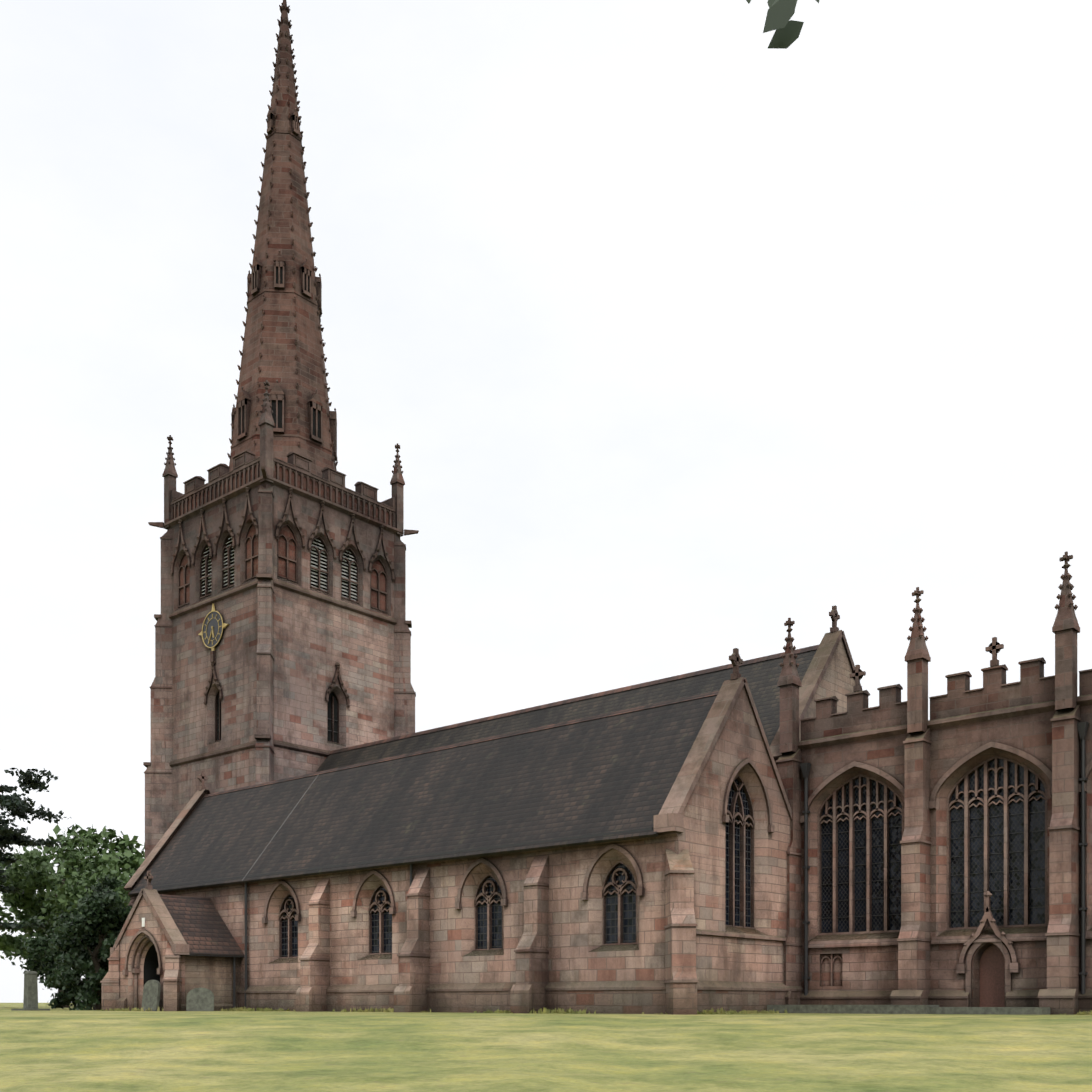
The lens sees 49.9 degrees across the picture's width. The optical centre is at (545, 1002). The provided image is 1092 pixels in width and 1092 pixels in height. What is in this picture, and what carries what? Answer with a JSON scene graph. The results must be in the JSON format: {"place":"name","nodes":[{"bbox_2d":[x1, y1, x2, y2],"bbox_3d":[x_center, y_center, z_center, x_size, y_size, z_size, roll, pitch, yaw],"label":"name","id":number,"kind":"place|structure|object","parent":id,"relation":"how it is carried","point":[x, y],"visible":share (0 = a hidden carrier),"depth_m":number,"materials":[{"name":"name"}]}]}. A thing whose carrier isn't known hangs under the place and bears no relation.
{"place":"outdoors","nodes":[
{"label":"outdoors","id":0,"kind":"place"},
{"bbox_2d":[0,1003,1091,1091],"bbox_3d":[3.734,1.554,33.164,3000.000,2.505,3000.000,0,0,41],"label":"lawn","id":1,"kind":"structure","parent":0,"point":[60,1050],"depth_m":18.80,"materials":[{"name":"green plant"}]},
{"bbox_2d":[0,768,70,930],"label":"pine tree","id":2,"kind":"object","parent":1,"relation":"on","point":[15,804],"depth_m":65.16,"materials":[{"name":"green plant"}]},
{"bbox_2d":[11,916,108,1008],"bbox_3d":[-23.051,-1.627,57.300,5.992,5.495,5.904,0,0,41],"label":"bush","id":3,"kind":"object","parent":1,"relation":"on","point":[41,950],"depth_m":56.04,"materials":[{"name":"green plant"}]},
{"bbox_2d":[0,831,133,1007],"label":"light tree","id":4,"kind":"object","parent":1,"relation":"on","point":[30,874],"depth_m":71.02,"materials":[{"name":"green plant"}]},
{"bbox_2d":[1,824,144,1004],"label":"broad tree","id":5,"kind":"object","parent":1,"relation":"on","point":[121,853],"depth_m":88.07,"materials":[{"name":"green plant"}]},
{"bbox_2d":[45,874,132,1009],"bbox_3d":[-19.072,-2.241,50.215,5.051,6.377,4.695,0,0,41],"label":"tree","id":6,"kind":"object","parent":1,"relation":"on","point":[98,912],"depth_m":49.38,"materials":[{"name":"green plant"}]},
{"bbox_2d":[145,380,414,858],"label":"tower walls","id":7,"kind":"structure","parent":1,"relation":"on","point":[308,643],"depth_m":60.55,"materials":[{"name":"brown stone"}]},
{"bbox_2d":[198,604,228,650],"bbox_3d":[-17.074,-19.116,60.128,2.680,2.680,0.130,0,0,41],"label":"clock gilding","id":8,"kind":"object","parent":7,"relation":"attached to","point":[224,625],"visible":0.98,"depth_m":60.09,"materials":[{"name":"gold metal"}]},
{"bbox_2d":[203,612,224,646],"bbox_3d":[-17.052,-19.116,60.155,1.840,1.840,0.100,0,0,41],"label":"clock face","id":9,"kind":"object","parent":7,"relation":"attached to","point":[213,622],"visible":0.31,"depth_m":60.07},
{"bbox_2d":[202,537,356,600],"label":"louvres","id":10,"kind":"object","parent":7,"relation":"on","point":[311,569],"visible":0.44,"depth_m":60.45,"materials":[{"name":"grey wood"}]},
{"bbox_2d":[176,462,392,610],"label":"blind tracery panels","id":11,"kind":"object","parent":7,"relation":"attached to","point":[288,534],"visible":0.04,"depth_m":60.00,"materials":[{"name":"brown stone"}]},
{"bbox_2d":[102,686,802,1014],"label":"aisle walls","id":12,"kind":"structure","parent":1,"relation":"on","point":[559,919],"depth_m":37.04,"materials":[{"name":"stone"}]},
{"bbox_2d":[161,898,243,955],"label":"porch roof tiles","id":13,"kind":"object","parent":12,"relation":"on","point":[202,926],"visible":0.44,"depth_m":46.47,"materials":[{"name":"brown tile"}]},
{"bbox_2d":[159,644,819,901],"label":"ridge tiles","id":14,"kind":"object","parent":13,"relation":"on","point":[728,666],"visible":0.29,"depth_m":46.86,"materials":[{"name":"grey tile"}]},
{"bbox_2d":[129,695,716,895],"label":"roof tiles","id":15,"kind":"object","parent":12,"relation":"on","point":[616,773],"visible":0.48,"depth_m":41.10,"materials":[{"name":"grey tile"}]},
{"bbox_2d":[181,638,854,1010],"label":"wall","id":16,"kind":"structure","parent":1,"relation":"on","point":[213,974],"depth_m":45.16,"materials":[{"name":"stone"}]},
{"bbox_2d":[11,971,1049,1014],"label":"headstones","id":17,"kind":"object","parent":1,"relation":"on","point":[200,999],"visible":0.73,"depth_m":35.70,"materials":[{"name":"stone"}]},
{"bbox_2d":[97,1006,1091,1014],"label":"grass tufts","id":18,"kind":"object","parent":1,"relation":"on","point":[580,1011],"visible":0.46,"depth_m":36.09,"materials":[{"name":"green plant"}]},
{"bbox_2d":[100,107,1091,1007],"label":"stone trim","id":19,"kind":"structure","parent":1,"relation":"on","point":[668,821],"depth_m":37.58,"materials":[{"name":"stone"}]},
{"bbox_2d":[144,268,352,983],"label":"dark openings","id":20,"kind":"object","parent":19,"relation":"on","point":[151,964],"visible":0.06,"depth_m":60.87,"materials":[{"name":"black"}]},
{"bbox_2d":[227,0,337,476],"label":"spire","id":21,"kind":"structure","parent":19,"relation":"on","point":[283,344],"depth_m":62.11,"materials":[{"name":"stone"}]},
{"bbox_2d":[282,779,750,956],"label":"windows","id":22,"kind":"structure","parent":19,"relation":"on","point":[629,918],"depth_m":36.78,"materials":[{"name":"black glass"}]},
{"bbox_2d":[822,759,1044,932],"bbox_3d":[13.360,-4.737,34.709,11.520,5.062,0.001,0,0,41],"label":"window glass","id":23,"kind":"object","parent":19,"relation":"attached to","point":[1016,862],"depth_m":35.41,"materials":[{"name":"black glass"}]},
{"bbox_2d":[134,718,1088,1008],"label":"drainpipes","id":24,"kind":"object","parent":1,"relation":"on","point":[1082,728],"visible":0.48,"depth_m":37.95,"materials":[{"name":"grey"}]},
{"bbox_2d":[242,774,318,880],"bbox_3d":[-10.696,-7.175,47.524,0.035,4.777,3.800,0,0,41],"label":"lightning conductor","id":25,"kind":"object","parent":24,"relation":"attached to","point":[279,828],"visible":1,"depth_m":47.45,"materials":[{"name":"grey"}]},
{"bbox_2d":[777,551,1091,1014],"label":"church walls","id":26,"kind":"structure","parent":1,"relation":"on","point":[918,770],"depth_m":35.24,"materials":[{"name":"stone"}]},
{"bbox_2d":[316,650,816,771],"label":"nave roof tiles","id":27,"kind":"object","parent":26,"relation":"on","point":[762,678],"visible":0.1,"depth_m":48.00,"materials":[{"name":"grey tile"}]},
{"bbox_2d":[980,945,1004,1006],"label":"doors","id":28,"kind":"structure","parent":26,"relation":"in","point":[992,978],"depth_m":34.73,"materials":[{"name":"brown wood"}]},
{"bbox_2d":[0,0,1091,1002],"label":"sky","id":29,"kind":"structure","parent":0,"point":[680,337],"materials":[{"name":"white"}]},
{"bbox_2d":[746,0,818,48],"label":"leaves","id":30,"kind":"object","parent":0,"point":[780,13],"visible":1,"depth_m":3.21,"materials":[{"name":"green plant"}]}
]}

